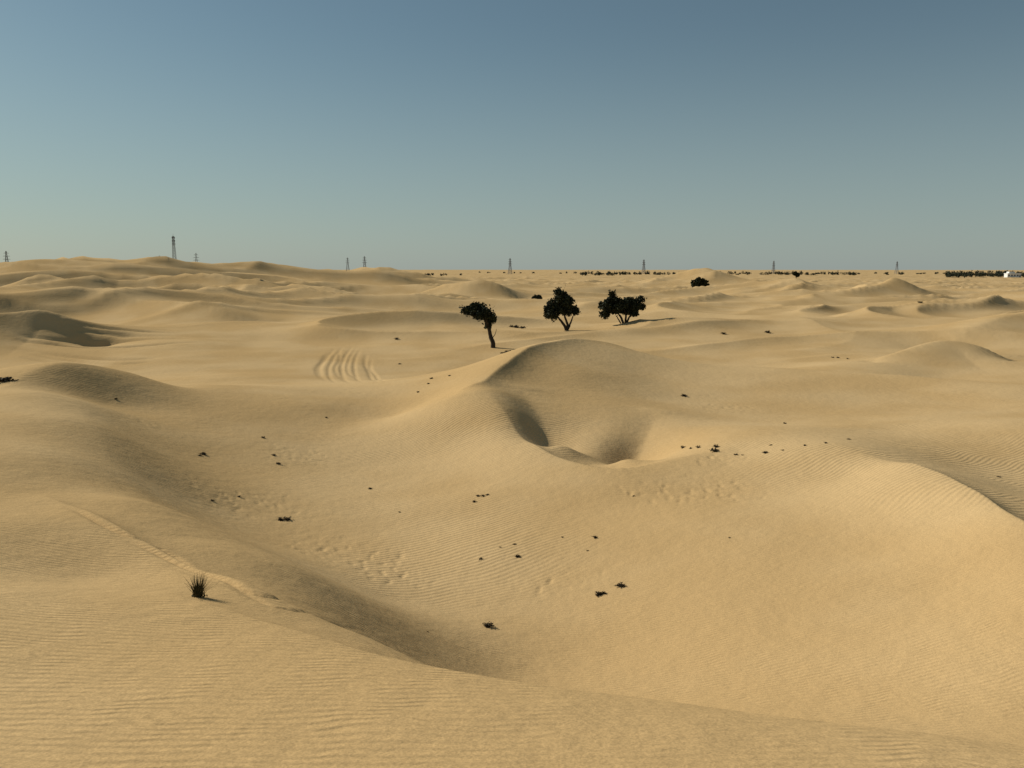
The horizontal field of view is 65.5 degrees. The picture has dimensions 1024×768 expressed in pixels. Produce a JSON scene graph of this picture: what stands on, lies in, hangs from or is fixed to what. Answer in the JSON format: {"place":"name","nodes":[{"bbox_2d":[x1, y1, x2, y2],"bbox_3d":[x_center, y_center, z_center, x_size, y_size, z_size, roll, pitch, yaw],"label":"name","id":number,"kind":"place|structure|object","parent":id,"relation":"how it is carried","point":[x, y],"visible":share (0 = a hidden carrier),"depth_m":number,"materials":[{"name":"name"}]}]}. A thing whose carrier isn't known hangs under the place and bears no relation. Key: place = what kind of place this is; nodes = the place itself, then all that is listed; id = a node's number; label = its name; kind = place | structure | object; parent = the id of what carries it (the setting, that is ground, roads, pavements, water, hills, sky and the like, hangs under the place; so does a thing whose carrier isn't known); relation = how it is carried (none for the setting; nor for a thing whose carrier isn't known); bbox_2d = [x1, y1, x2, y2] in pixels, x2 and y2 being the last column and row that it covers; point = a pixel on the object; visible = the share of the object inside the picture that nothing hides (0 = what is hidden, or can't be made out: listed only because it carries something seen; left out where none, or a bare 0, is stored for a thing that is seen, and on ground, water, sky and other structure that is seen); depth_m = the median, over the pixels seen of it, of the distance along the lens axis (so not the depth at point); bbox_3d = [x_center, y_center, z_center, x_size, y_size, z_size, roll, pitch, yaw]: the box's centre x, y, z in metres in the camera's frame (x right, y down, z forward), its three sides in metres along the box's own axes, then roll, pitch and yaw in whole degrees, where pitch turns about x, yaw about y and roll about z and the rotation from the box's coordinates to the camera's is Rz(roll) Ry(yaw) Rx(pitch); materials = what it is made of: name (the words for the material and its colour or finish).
{"place":"outdoors","nodes":[
{"label":"outdoors","id":0,"kind":"place"},
{"bbox_2d":[0,256,1023,767],"bbox_3d":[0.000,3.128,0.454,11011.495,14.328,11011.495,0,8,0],"label":"desert ground","id":1,"kind":"structure","parent":0,"point":[842,600],"depth_m":19.24,"materials":[{"name":"beige sand"}]},
{"bbox_2d":[0,377,18,381],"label":"thorn bush","id":2,"kind":"object","parent":1,"relation":"on","point":[5,379],"visible":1,"depth_m":30.35,"materials":[{"name":"brown plant"}]},
{"bbox_2d":[172,236,176,258],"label":"telecom tower","id":3,"kind":"structure","parent":1,"relation":"on","point":[174,250],"depth_m":1132.90,"materials":[{"name":"metal"}]},
{"bbox_2d":[184,572,217,597],"bbox_3d":[-3.356,2.175,8.552,0.358,0.307,0.393,6,10,36],"label":"grass tuft","id":4,"kind":"object","parent":1,"relation":"on","point":[198,590],"visible":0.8,"depth_m":8.56,"materials":[{"name":"plant"}]},
{"bbox_2d":[459,301,496,347],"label":"ghaf tree","id":5,"kind":"object","parent":1,"relation":"on","point":[476,310],"visible":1,"depth_m":83.44,"materials":[{"name":"green plant"}]},
{"bbox_2d":[482,621,493,627],"bbox_3d":[-0.453,4.650,15.348,0.243,0.135,0.240,-2,9,-14],"label":"desert shrub","id":6,"kind":"object","parent":1,"relation":"on","point":[488,624],"visible":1,"depth_m":15.32,"materials":[{"name":"brown plant"}]},
{"bbox_2d":[531,294,541,298],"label":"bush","id":7,"kind":"object","parent":1,"relation":"on","point":[535,296],"visible":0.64,"depth_m":203.52,"materials":[{"name":"green plant"}]},
{"bbox_2d":[543,285,580,330],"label":"ghaf tree","id":8,"kind":"object","parent":1,"relation":"on","point":[559,303],"visible":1,"depth_m":102.28,"materials":[{"name":"green plant"}]},
{"bbox_2d":[615,581,625,587],"bbox_3d":[2.303,4.318,17.067,0.258,0.111,0.279,-2,9,-14],"label":"desert shrub","id":9,"kind":"object","parent":1,"relation":"on","point":[620,584],"visible":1,"depth_m":17.05,"materials":[{"name":"brown plant"}]},
{"bbox_2d":[598,289,646,323],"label":"ghaf tree","id":10,"kind":"object","parent":1,"relation":"on","point":[612,303],"visible":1,"depth_m":106.21,"materials":[{"name":"green plant"}]},
{"bbox_2d":[691,277,709,286],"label":"ghaf tree","id":11,"kind":"object","parent":1,"relation":"on","point":[698,281],"visible":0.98,"depth_m":286.77,"materials":[{"name":"green plant"}]},
{"bbox_2d":[426,270,1023,277],"bbox_3d":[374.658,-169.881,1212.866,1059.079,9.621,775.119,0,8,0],"label":"distant tree line","id":12,"kind":"object","parent":1,"relation":"on","point":[999,273],"visible":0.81,"depth_m":1099.10,"materials":[{"name":"green plant"}]},
{"bbox_2d":[792,271,799,277],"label":"ghaf tree","id":13,"kind":"object","parent":1,"relation":"on","point":[796,274],"visible":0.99,"depth_m":613.55,"materials":[{"name":"green plant"}]},
{"bbox_2d":[1004,274,1020,276],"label":"walls","id":14,"kind":"structure","parent":1,"relation":"on","point":[1005,275],"depth_m":819.60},
{"bbox_2d":[0,0,1023,269],"label":"sky","id":15,"kind":"structure","parent":0,"point":[312,134],"materials":[{"name":"blue"}]}
]}

